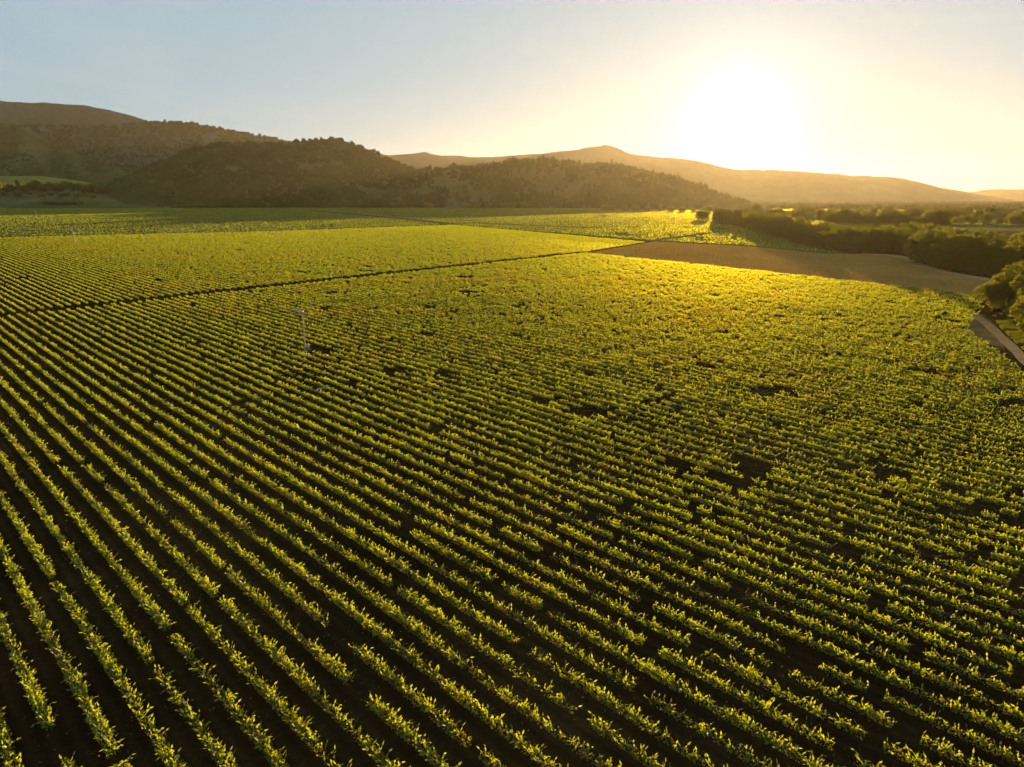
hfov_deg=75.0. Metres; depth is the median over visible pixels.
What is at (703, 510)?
vine row
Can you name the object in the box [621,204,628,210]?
oak tree
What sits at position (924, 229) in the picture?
oak tree
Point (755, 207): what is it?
oak tree
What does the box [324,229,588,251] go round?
vine row
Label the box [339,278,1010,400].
vine row
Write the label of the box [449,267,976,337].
vine row
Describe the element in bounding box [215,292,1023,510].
vine row
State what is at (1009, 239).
oak tree
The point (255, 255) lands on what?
vine row
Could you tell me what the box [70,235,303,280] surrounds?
vine row
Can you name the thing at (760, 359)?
vine row
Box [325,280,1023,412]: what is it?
vine row
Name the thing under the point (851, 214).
oak tree
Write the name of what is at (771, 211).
oak tree
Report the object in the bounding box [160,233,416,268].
vine row
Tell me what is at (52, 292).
vine row
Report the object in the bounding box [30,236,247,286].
vine row
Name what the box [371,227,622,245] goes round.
vine row
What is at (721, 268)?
vine row
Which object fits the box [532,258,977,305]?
vine row
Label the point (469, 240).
vine row
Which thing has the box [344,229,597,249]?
vine row
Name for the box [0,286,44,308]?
vine row
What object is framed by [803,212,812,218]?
oak tree
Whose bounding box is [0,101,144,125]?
mountain
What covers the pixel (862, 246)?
oak tree
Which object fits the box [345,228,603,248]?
vine row
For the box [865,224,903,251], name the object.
oak tree
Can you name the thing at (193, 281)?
vine row
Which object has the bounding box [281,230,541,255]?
vine row
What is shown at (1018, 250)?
oak tree
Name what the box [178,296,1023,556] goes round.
vine row
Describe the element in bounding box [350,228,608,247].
vine row
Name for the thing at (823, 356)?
vine row
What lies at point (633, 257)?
vine row
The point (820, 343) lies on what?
vine row
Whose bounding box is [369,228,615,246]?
vine row
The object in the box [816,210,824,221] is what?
oak tree
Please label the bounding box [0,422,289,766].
vine row
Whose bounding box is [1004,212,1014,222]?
oak tree
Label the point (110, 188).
oak tree
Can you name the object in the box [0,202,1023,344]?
ground
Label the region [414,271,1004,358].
vine row
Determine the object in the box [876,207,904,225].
oak tree
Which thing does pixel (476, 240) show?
vine row
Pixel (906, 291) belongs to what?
vine row
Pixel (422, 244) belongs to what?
vine row
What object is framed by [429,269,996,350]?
vine row
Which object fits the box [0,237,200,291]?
vine row
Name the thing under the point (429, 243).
vine row
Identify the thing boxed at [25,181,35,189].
oak tree
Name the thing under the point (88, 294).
vine row
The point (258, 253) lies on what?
vine row
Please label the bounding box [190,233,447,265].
vine row
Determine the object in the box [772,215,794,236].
oak tree
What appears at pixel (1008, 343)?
dirt path
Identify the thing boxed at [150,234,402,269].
vine row
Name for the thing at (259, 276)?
vine row
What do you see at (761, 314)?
vine row
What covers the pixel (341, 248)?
vine row
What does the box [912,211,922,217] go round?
oak tree
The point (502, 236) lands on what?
vine row
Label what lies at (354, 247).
vine row
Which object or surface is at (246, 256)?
vine row
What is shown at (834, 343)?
vine row
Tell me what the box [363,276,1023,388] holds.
vine row
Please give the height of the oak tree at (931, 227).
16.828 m
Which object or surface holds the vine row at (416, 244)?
on the field at (68, 734)
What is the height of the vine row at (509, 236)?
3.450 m
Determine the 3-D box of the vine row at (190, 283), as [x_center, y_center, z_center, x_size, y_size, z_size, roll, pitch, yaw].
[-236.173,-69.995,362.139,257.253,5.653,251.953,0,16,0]
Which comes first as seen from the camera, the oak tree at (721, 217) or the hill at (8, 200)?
the oak tree at (721, 217)
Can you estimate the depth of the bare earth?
175.83 m
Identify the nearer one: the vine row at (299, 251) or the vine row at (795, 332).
the vine row at (795, 332)
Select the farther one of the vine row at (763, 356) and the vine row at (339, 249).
the vine row at (339, 249)
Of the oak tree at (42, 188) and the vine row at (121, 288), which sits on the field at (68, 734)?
the vine row at (121, 288)
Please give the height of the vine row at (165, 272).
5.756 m
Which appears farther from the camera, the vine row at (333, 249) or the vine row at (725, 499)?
the vine row at (333, 249)
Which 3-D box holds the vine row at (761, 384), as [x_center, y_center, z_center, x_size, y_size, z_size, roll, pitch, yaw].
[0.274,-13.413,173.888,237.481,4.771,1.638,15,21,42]
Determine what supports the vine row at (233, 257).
on the field at (68, 734)
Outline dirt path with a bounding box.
[972,315,1023,364]
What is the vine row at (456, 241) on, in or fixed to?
on the field at (68, 734)
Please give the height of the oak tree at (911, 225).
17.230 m
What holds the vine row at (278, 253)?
on the field at (68, 734)
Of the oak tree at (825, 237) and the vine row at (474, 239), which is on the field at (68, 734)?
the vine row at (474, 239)
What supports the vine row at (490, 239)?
on the field at (68, 734)
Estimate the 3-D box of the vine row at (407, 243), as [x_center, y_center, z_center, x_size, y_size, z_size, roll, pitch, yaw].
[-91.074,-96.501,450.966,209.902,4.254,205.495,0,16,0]
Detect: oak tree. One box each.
[2,186,10,191]
[5,183,17,189]
[14,179,21,186]
[19,185,30,191]
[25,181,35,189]
[30,179,40,188]
[36,184,47,191]
[50,183,61,191]
[60,181,68,188]
[68,182,74,191]
[74,183,83,189]
[83,185,92,192]
[94,185,108,193]
[102,183,113,192]
[600,204,609,210]
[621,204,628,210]
[630,204,640,210]
[644,204,651,211]
[668,206,674,211]
[678,206,686,211]
[695,207,710,219]
[704,205,713,211]
[712,207,722,219]
[713,208,732,224]
[731,209,742,225]
[736,214,748,227]
[741,207,750,213]
[741,210,761,229]
[750,203,761,211]
[751,213,772,233]
[761,213,781,233]
[763,214,792,235]
[764,208,775,216]
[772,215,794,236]
[774,206,782,213]
[781,217,814,239]
[793,225,816,243]
[794,205,804,211]
[795,208,810,217]
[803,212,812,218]
[806,205,817,213]
[807,232,822,246]
[810,221,837,241]
[811,230,827,246]
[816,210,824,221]
[821,211,839,223]
[822,228,840,249]
[824,208,837,214]
[827,225,857,249]
[832,207,852,223]
[832,227,865,251]
[838,207,863,223]
[844,237,875,252]
[851,223,880,250]
[852,214,865,224]
[861,211,875,225]
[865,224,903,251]
[868,206,878,213]
[870,210,898,226]
[871,229,896,251]
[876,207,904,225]
[883,227,914,253]
[893,212,917,228]
[895,221,922,232]
[898,234,922,254]
[903,231,949,262]
[904,207,920,216]
[904,228,948,260]
[906,223,945,236]
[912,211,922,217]
[913,214,927,226]
[914,205,926,213]
[922,209,943,226]
[926,225,943,230]
[927,234,968,269]
[929,205,943,210]
[935,227,960,239]
[936,209,952,226]
[939,234,968,270]
[943,206,961,218]
[944,235,989,272]
[950,227,975,236]
[951,217,965,223]
[959,214,975,223]
[959,235,994,267]
[962,205,974,213]
[962,254,991,275]
[968,218,978,224]
[972,209,983,219]
[972,227,985,235]
[972,263,1023,312]
[973,251,1002,276]
[977,231,998,243]
[979,212,994,223]
[982,246,1021,274]
[985,206,994,212]
[988,260,1023,300]
[990,210,1004,220]
[991,232,1023,253]
[992,239,1023,272]
[994,233,1023,246]
[995,206,1007,212]
[995,218,1003,223]
[998,233,1008,238]
[1003,274,1023,317]
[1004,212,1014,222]
[1007,212,1023,224]
[1008,295,1023,332]
[1014,286,1023,302]
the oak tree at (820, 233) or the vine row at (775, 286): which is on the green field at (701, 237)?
the oak tree at (820, 233)
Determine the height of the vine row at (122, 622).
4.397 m
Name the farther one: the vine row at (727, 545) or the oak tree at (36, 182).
the oak tree at (36, 182)
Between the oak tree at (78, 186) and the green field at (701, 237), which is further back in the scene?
the oak tree at (78, 186)
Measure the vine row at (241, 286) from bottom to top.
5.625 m
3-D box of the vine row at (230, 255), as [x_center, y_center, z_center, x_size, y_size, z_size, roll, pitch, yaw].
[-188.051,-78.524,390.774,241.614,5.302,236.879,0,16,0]
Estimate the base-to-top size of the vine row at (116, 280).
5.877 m
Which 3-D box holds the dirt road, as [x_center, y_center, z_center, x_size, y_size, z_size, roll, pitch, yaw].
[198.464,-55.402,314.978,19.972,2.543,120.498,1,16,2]
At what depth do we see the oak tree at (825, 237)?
390.71 m
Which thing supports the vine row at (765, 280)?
on the field at (68, 734)
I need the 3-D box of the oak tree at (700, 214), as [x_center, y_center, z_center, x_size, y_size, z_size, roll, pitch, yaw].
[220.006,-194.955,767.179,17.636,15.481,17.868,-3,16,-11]
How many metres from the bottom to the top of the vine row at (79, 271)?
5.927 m
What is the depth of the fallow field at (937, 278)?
324.90 m
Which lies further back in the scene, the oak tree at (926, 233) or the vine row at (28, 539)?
the oak tree at (926, 233)
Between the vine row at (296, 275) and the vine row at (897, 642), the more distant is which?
the vine row at (296, 275)
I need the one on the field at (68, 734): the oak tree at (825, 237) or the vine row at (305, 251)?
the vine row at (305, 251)
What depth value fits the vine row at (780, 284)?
250.27 m
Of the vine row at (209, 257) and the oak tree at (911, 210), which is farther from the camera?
the oak tree at (911, 210)
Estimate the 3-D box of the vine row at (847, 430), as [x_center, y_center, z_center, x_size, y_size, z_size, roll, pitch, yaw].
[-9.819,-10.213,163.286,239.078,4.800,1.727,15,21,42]
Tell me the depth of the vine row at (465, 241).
438.92 m
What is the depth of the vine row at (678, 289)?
220.96 m
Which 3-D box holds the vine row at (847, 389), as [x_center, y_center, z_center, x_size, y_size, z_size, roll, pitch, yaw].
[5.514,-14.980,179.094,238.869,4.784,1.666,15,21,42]
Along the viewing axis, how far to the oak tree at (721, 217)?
651.21 m
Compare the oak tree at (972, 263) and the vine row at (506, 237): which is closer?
the oak tree at (972, 263)
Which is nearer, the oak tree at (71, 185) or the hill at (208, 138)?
the oak tree at (71, 185)
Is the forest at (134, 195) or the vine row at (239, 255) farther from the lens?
the forest at (134, 195)
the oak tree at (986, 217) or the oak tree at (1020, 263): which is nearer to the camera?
the oak tree at (1020, 263)
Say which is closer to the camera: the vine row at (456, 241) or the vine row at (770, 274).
the vine row at (770, 274)
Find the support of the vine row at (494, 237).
on the field at (68, 734)
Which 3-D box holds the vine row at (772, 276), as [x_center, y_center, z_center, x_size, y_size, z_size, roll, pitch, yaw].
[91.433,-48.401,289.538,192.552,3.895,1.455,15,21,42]
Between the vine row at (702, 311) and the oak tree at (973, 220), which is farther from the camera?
the oak tree at (973, 220)
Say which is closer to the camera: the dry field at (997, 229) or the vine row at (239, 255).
the vine row at (239, 255)
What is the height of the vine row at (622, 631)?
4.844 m
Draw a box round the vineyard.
[0,207,712,244]
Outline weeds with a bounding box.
[0,302,1023,766]
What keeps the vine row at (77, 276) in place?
on the field at (68, 734)
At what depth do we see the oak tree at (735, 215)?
625.75 m
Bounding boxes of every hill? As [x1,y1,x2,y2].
[0,123,126,183]
[0,187,159,208]
[26,122,287,172]
[118,139,415,198]
[141,175,360,207]
[391,160,723,207]
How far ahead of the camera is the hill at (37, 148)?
3206.53 m
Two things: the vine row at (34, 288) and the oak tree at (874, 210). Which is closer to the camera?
the vine row at (34, 288)
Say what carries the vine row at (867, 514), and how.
on the field at (68, 734)
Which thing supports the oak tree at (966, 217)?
on the green field at (989, 224)
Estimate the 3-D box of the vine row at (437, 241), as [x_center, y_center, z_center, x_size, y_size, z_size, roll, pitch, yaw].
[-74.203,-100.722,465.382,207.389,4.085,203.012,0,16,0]
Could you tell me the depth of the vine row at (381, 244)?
420.48 m
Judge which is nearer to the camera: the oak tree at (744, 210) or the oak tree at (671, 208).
the oak tree at (744, 210)
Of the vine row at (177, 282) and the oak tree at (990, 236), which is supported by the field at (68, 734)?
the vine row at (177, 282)
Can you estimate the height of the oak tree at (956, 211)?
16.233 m
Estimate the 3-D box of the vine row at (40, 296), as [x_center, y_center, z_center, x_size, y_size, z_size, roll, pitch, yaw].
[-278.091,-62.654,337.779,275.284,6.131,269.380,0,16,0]
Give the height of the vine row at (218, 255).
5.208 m
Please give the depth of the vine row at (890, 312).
229.73 m
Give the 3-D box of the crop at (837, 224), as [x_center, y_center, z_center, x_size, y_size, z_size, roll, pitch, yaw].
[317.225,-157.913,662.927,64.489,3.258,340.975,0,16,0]
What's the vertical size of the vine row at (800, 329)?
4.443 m
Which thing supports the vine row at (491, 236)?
on the field at (68, 734)
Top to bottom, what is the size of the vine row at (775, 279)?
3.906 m
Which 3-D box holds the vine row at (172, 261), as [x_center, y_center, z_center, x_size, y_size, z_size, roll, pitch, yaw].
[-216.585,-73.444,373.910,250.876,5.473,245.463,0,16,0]
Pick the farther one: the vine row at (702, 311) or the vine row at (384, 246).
the vine row at (384, 246)
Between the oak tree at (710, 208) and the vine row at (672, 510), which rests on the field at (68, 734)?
the vine row at (672, 510)
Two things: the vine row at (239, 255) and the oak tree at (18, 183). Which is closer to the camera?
the vine row at (239, 255)
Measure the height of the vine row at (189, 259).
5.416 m
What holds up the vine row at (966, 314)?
on the field at (68, 734)
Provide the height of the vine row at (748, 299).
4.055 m
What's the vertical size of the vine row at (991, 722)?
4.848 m
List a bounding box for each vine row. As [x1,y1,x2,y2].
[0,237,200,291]
[0,240,188,293]
[0,241,179,293]
[0,243,172,295]
[0,244,162,295]
[0,246,156,296]
[0,248,149,297]
[0,250,138,298]
[0,252,132,299]
[0,254,123,300]
[0,257,116,301]
[0,260,107,302]
[0,262,98,302]
[0,265,87,303]
[0,269,80,304]
[0,272,70,305]
[0,277,63,307]
[0,281,52,307]
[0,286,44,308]
[0,290,34,309]
[0,296,25,311]
[0,302,14,312]
[0,317,669,766]
[0,326,621,766]
[0,336,568,766]
[0,347,505,766]
[0,361,461,766]
[0,376,410,766]
[0,397,351,766]
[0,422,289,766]
[0,451,239,766]
[0,490,188,766]
[0,534,135,766]
[0,598,82,766]
[0,706,23,766]
[1,239,194,292]
[4,237,208,291]
[8,237,214,290]
[8,315,728,766]
[13,237,221,289]
[16,236,230,288]
[16,313,779,766]
[21,236,236,288]
[25,236,243,287]
[28,312,845,766]
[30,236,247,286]
[34,236,255,285]
[38,311,885,766]
[39,236,262,285]
[43,236,270,284]
[47,310,960,766]
[49,236,274,283]
[53,236,280,283]
[58,310,995,766]
[59,236,287,282]
[63,236,293,282]
[66,235,299,281]
[66,308,1023,766]
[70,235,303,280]
[74,235,310,280]
[77,308,1023,744]
[79,235,315,279]
[83,235,321,278]
[85,306,1023,720]
[87,235,328,278]
[91,235,331,277]
[95,235,337,277]
[95,306,1023,700]
[100,235,342,276]
[103,235,349,275]
[103,304,1013,676]
[107,234,352,275]
[111,303,1023,664]
[113,234,359,275]
[116,234,364,274]
[120,234,370,273]
[120,302,1023,646]
[124,234,374,273]
[129,234,377,272]
[131,302,1023,630]
[132,234,385,272]
[136,234,387,270]
[137,301,1023,617]
[141,234,395,271]
[145,234,398,270]
[145,299,1023,604]
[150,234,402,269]
[153,299,1023,588]
[155,234,408,269]
[156,233,412,268]
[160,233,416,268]
[164,233,421,268]
[164,298,1019,576]
[168,233,424,267]
[171,297,1023,567]
[172,233,431,267]
[177,233,433,266]
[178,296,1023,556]
[181,233,437,266]
[184,295,1023,546]
[187,233,443,265]
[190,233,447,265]
[193,294,1023,536]
[198,233,455,264]
[199,232,460,264]
[200,294,998,520]
[203,232,462,263]
[207,232,468,263]
[209,293,1019,516]
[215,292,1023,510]
[219,232,480,262]
[223,291,1023,503]
[225,232,483,260]
[230,291,1023,492]
[232,232,489,260]
[239,290,1023,488]
[243,232,500,259]
[245,290,1023,481]
[247,231,508,259]
[250,232,503,258]
[251,231,511,258]
[251,289,1023,474]
[256,287,1023,468]
[264,288,1023,463]
[270,286,1022,456]
[274,231,535,255]
[276,231,535,256]
[276,286,1023,450]
[280,231,538,255]
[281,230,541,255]
[283,230,545,255]
[283,284,1023,445]
[286,230,546,254]
[289,230,550,254]
[289,284,1023,441]
[292,230,554,254]
[296,284,1023,434]
[298,230,557,253]
[300,282,1023,431]
[301,230,563,253]
[305,230,564,253]
[306,282,1023,426]
[311,230,566,252]
[314,230,569,252]
[314,281,1023,422]
[317,229,581,251]
[317,230,573,252]
[319,229,582,251]
[319,230,576,251]
[320,281,1021,417]
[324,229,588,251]
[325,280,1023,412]
[331,229,585,249]
[332,279,1023,409]
[335,278,1023,403]
[336,229,594,250]
[338,228,599,249]
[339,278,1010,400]
[342,229,594,249]
[343,228,602,248]
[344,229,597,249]
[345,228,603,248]
[348,228,606,247]
[349,231,590,250]
[349,278,1023,398]
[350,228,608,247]
[351,277,1023,395]
[355,228,606,246]
[359,228,612,246]
[360,228,607,246]
[360,277,1023,391]
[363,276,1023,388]
[367,228,619,245]
[368,228,615,246]
[369,227,618,245]
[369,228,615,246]
[370,276,1023,385]
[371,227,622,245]
[375,227,622,244]
[375,275,1023,382]
[376,227,626,244]
[378,274,1023,380]
[384,273,1023,376]
[390,273,1023,373]
[395,273,1020,370]
[400,273,1018,367]
[404,272,1015,364]
[408,271,1010,361]
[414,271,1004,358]
[419,270,1004,355]
[422,270,999,352]
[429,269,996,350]
[433,269,989,347]
[436,268,987,344]
[442,268,989,343]
[445,267,981,339]
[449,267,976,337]
[451,266,973,335]
[458,266,972,333]
[463,266,970,330]
[465,265,957,327]
[472,265,968,327]
[475,265,969,326]
[479,264,969,324]
[481,263,967,323]
[483,262,972,321]
[492,263,973,319]
[494,262,973,318]
[498,262,971,316]
[501,261,973,315]
[507,260,978,315]
[511,261,977,313]
[512,260,980,311]
[518,259,976,309]
[519,260,971,310]
[523,258,979,309]
[527,259,983,307]
[529,258,980,306]
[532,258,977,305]
[541,257,981,302]
[543,258,971,302]
[545,257,983,302]
[546,257,979,300]
[550,256,984,300]
[552,255,976,298]
[555,255,972,296]
[558,255,981,296]
[563,254,932,289]
[564,255,980,294]
[569,254,877,283]
[574,253,772,271]
[575,254,817,277]
[578,253,724,266]
[582,253,687,262]
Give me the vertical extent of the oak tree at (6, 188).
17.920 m
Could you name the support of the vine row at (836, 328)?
on the field at (68, 734)
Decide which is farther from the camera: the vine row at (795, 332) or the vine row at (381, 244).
the vine row at (381, 244)
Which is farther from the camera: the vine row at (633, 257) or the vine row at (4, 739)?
the vine row at (633, 257)
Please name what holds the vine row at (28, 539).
on the field at (68, 734)
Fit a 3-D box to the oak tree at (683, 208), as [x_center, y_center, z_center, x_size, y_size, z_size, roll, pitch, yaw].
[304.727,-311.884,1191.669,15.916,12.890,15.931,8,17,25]
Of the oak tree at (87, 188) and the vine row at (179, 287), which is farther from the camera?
the oak tree at (87, 188)
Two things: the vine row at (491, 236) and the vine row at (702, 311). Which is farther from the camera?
the vine row at (491, 236)
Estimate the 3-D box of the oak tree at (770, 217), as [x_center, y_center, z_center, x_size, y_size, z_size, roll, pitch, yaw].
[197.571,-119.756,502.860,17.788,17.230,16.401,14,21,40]
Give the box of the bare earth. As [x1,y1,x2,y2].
[965,314,1003,347]
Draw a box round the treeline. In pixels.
[751,200,1023,208]
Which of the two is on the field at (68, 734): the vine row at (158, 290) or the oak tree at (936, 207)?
the vine row at (158, 290)
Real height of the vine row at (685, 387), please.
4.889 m
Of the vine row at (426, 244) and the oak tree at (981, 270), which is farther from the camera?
the vine row at (426, 244)
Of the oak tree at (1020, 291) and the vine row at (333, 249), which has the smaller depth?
the oak tree at (1020, 291)
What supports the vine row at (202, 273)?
on the field at (68, 734)
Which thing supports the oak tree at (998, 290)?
on the ground at (424, 221)
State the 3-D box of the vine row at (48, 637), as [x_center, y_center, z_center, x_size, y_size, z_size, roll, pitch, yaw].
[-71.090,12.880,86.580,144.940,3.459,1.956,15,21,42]
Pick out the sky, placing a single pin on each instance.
(931, 92)
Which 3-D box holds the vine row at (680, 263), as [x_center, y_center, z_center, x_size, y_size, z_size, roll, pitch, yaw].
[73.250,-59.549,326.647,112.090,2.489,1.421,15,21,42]
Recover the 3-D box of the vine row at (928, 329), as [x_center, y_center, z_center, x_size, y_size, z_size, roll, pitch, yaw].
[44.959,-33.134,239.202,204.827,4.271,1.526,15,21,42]
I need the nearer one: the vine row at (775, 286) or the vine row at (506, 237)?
the vine row at (775, 286)
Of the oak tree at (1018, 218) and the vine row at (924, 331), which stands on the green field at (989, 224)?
the oak tree at (1018, 218)
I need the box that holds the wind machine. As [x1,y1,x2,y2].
[290,307,311,351]
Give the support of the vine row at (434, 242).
on the field at (68, 734)
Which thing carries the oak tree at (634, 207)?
on the ground at (424, 221)
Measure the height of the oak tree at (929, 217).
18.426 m
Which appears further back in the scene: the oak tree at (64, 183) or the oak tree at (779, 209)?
the oak tree at (64, 183)
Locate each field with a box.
[0,224,1023,766]
[547,223,838,252]
[589,242,987,293]
[795,220,890,229]
[953,221,1023,225]
[953,227,1023,230]
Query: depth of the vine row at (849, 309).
228.52 m
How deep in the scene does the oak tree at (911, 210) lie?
775.92 m
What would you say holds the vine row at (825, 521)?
on the field at (68, 734)
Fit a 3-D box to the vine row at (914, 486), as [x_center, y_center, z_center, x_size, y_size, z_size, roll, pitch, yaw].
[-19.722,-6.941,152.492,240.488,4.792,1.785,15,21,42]
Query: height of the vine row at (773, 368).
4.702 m
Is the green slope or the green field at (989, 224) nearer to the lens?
the green field at (989, 224)
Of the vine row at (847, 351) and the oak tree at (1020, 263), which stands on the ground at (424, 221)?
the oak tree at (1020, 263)
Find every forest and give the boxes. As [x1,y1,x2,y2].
[0,124,129,180]
[19,119,292,172]
[99,136,452,206]
[104,171,383,207]
[365,154,752,207]
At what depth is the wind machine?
154.87 m
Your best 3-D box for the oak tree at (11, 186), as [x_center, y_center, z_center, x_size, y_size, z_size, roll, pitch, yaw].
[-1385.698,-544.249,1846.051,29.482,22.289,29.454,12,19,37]
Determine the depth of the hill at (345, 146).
2006.63 m
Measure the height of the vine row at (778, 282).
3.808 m
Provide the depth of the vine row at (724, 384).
133.59 m
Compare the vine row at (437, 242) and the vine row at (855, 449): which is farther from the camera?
the vine row at (437, 242)
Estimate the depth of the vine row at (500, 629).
65.16 m
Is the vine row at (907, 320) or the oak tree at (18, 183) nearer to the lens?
the vine row at (907, 320)
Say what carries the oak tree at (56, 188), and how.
on the hill at (8, 200)
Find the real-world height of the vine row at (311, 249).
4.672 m
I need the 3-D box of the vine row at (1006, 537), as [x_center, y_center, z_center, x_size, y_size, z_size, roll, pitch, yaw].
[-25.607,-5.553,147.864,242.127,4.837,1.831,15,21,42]
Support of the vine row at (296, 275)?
on the field at (68, 734)
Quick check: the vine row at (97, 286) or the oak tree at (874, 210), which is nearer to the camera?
the vine row at (97, 286)
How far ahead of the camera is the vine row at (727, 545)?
74.56 m
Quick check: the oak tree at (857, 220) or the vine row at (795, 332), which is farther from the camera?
the oak tree at (857, 220)
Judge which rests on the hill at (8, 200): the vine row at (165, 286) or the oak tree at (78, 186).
the oak tree at (78, 186)
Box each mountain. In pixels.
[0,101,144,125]
[380,145,1014,201]
[970,189,1023,200]
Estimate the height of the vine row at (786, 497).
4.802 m
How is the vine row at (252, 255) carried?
on the field at (68, 734)
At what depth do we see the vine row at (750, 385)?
136.29 m
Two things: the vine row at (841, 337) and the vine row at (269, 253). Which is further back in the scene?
the vine row at (269, 253)
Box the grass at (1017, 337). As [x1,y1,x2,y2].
[992,313,1023,348]
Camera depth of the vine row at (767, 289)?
238.98 m
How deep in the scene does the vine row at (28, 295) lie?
230.48 m
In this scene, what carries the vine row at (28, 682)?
on the field at (68, 734)
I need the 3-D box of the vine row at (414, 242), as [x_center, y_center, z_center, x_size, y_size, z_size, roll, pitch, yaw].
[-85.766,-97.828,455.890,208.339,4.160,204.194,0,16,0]
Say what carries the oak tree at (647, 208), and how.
on the ground at (424, 221)
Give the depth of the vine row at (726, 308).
200.72 m
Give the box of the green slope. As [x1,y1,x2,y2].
[0,176,98,185]
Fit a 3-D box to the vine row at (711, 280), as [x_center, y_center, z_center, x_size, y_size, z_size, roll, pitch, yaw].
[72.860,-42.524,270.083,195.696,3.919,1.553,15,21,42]
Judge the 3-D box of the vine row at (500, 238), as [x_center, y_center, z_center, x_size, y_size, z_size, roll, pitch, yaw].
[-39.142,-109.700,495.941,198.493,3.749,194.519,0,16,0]
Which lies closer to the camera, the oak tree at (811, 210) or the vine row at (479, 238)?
the vine row at (479, 238)
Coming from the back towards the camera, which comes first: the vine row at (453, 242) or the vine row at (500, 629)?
the vine row at (453, 242)
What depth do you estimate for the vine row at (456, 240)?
441.46 m
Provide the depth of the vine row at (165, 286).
292.82 m
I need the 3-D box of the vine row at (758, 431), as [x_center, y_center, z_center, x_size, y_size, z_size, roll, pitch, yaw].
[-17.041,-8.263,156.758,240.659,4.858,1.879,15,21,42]
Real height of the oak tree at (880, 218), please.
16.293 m
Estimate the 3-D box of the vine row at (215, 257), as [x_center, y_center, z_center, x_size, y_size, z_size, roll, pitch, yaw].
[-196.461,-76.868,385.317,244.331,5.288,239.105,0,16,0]
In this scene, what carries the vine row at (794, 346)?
on the field at (68, 734)
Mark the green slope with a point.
(6, 180)
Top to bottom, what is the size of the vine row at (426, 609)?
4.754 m
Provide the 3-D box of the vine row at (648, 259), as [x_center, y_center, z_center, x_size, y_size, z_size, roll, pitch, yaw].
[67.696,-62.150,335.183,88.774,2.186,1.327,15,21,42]
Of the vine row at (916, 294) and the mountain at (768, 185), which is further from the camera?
the mountain at (768, 185)
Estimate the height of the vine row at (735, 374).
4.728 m
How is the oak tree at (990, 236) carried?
on the ground at (424, 221)
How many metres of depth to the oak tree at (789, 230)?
444.86 m
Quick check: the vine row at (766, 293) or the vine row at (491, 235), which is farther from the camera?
the vine row at (491, 235)
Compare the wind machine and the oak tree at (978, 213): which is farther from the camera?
the oak tree at (978, 213)
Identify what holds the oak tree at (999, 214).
on the ground at (424, 221)
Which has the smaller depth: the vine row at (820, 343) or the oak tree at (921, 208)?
the vine row at (820, 343)
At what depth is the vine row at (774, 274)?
288.92 m
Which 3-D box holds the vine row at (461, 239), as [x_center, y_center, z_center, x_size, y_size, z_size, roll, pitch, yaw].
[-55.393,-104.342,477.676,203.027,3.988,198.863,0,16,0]
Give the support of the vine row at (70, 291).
on the field at (68, 734)
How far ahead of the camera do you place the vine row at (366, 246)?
402.75 m
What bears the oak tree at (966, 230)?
on the ground at (424, 221)
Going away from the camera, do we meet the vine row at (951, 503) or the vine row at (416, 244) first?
the vine row at (951, 503)
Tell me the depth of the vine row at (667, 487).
87.41 m
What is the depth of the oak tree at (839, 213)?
674.03 m
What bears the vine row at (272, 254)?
on the field at (68, 734)
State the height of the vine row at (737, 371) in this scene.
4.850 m
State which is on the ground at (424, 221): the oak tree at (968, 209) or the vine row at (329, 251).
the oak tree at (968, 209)
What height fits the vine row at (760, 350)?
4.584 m
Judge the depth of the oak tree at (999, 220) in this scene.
665.56 m
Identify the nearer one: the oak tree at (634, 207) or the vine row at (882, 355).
the vine row at (882, 355)
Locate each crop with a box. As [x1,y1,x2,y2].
[792,218,890,229]
[955,221,1023,224]
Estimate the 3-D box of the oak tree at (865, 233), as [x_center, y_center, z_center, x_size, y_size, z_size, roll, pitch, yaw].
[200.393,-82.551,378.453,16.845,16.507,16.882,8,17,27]
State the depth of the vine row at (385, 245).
405.19 m
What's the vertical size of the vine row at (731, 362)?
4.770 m
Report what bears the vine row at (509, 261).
on the field at (68, 734)
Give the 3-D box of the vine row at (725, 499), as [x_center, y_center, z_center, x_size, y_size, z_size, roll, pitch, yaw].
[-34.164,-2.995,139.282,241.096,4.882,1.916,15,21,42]
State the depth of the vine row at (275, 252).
369.23 m
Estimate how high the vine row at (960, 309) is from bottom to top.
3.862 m
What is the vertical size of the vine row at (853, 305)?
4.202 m
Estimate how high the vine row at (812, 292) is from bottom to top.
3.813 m
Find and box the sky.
[0,0,1023,191]
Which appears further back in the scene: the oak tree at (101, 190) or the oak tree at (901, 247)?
the oak tree at (101, 190)
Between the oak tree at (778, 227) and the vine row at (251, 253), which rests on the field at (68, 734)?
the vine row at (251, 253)
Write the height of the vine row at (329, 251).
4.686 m
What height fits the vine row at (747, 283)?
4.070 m
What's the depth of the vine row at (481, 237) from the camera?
473.88 m
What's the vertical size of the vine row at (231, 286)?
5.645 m
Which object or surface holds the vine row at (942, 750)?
on the field at (68, 734)
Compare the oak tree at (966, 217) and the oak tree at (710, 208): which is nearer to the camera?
the oak tree at (966, 217)
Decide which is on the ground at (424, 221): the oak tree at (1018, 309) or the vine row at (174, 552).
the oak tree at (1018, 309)
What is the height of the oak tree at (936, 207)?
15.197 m
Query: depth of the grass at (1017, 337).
175.92 m

